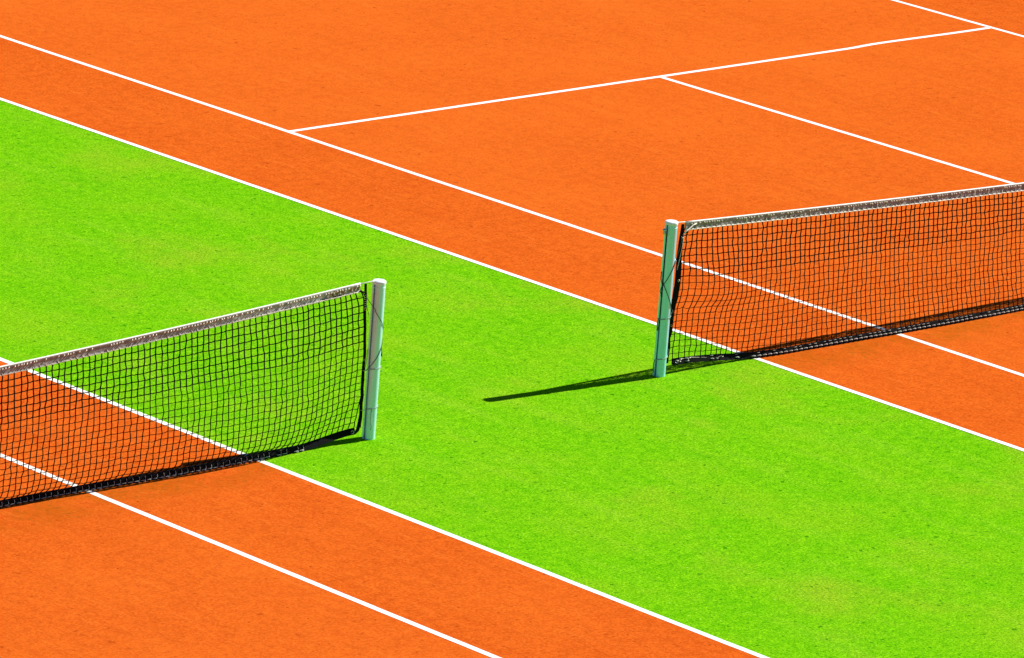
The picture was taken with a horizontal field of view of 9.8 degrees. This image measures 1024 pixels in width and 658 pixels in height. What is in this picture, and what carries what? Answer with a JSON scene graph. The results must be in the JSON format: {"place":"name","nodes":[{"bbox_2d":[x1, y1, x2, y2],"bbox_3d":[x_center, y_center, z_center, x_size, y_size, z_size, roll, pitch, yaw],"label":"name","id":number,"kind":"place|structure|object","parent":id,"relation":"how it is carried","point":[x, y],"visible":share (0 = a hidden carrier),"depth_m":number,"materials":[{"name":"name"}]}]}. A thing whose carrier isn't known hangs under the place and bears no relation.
{"place":"outdoors","nodes":[
{"label":"outdoors","id":0,"kind":"place"},
{"bbox_2d":[0,100,1023,657],"bbox_3d":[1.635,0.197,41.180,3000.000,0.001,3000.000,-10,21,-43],"label":"ground","id":1,"kind":"structure","parent":0,"point":[762,508],"depth_m":39.39,"materials":[{"name":"green plant"}]},
{"bbox_2d":[362,279,385,439],"bbox_3d":[-0.887,0.218,38.514,0.100,1.113,0.091,3,15,-4],"label":"net post","id":2,"kind":"object","parent":1,"relation":"on","point":[374,345],"visible":1,"depth_m":38.47,"materials":[{"name":"metal"}]},
{"bbox_2d":[0,280,382,507],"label":"tennis net","id":3,"kind":"object","parent":2,"relation":"attached to","point":[179,331],"visible":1,"depth_m":37.41,"materials":[{"name":"fabric"}]},
{"bbox_2d":[0,361,759,657],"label":"court surface","id":4,"kind":"object","parent":1,"relation":"on","point":[85,575],"depth_m":35.73,"materials":[{"name":"orange carpet"}]},
{"bbox_2d":[0,454,500,657],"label":"court line","id":5,"kind":"object","parent":4,"relation":"on","point":[285,571],"visible":0.95,"depth_m":35.92,"materials":[{"name":"white paint"}]},
{"bbox_2d":[0,357,768,657],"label":"court line","id":6,"kind":"object","parent":4,"relation":"on","point":[479,546],"visible":0.87,"depth_m":36.83,"materials":[{"name":"white paint"}]},
{"bbox_2d":[0,0,1023,451],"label":"court surface","id":7,"kind":"object","parent":1,"relation":"on","point":[640,162],"depth_m":47.17,"materials":[{"name":"orange carpet"}]},
{"bbox_2d":[0,98,1023,450],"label":"court line","id":8,"kind":"object","parent":7,"relation":"on","point":[516,276],"visible":0.97,"depth_m":42.85,"materials":[{"name":"white paint"}]},
{"bbox_2d":[0,35,1023,376],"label":"court line","id":9,"kind":"object","parent":7,"relation":"on","point":[502,201],"visible":0.88,"depth_m":44.98,"materials":[{"name":"white paint"}]},
{"bbox_2d":[289,27,989,131],"bbox_3d":[1.209,-2.083,49.273,8.130,0.001,0.072,-10,21,-43],"label":"court line","id":10,"kind":"object","parent":7,"relation":"on","point":[634,80],"visible":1,"depth_m":49.04,"materials":[{"name":"white paint"}]},
{"bbox_2d":[660,77,1013,183],"bbox_3d":[3.376,-1.320,47.115,0.054,0.001,6.230,-10,21,-43],"label":"court line","id":11,"kind":"object","parent":7,"relation":"on","point":[983,174],"visible":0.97,"depth_m":47.86,"materials":[{"name":"white paint"}]},
{"bbox_2d":[893,0,1023,36],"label":"court line","id":12,"kind":"object","parent":7,"relation":"on","point":[959,18],"visible":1,"depth_m":52.29,"materials":[{"name":"white paint"}]},
{"bbox_2d":[652,219,677,376],"bbox_3d":[1.022,-0.182,40.431,0.124,1.139,0.091,-10,21,-43],"label":"net post","id":13,"kind":"object","parent":1,"relation":"on","point":[662,332],"visible":1,"depth_m":40.40,"materials":[{"name":"green paint"},{"name":"steel"}]},
{"bbox_2d":[653,182,1023,371],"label":"tennis net","id":14,"kind":"object","parent":13,"relation":"attached to","point":[702,224],"visible":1,"depth_m":41.57,"materials":[{"name":"fabric"}]}
]}

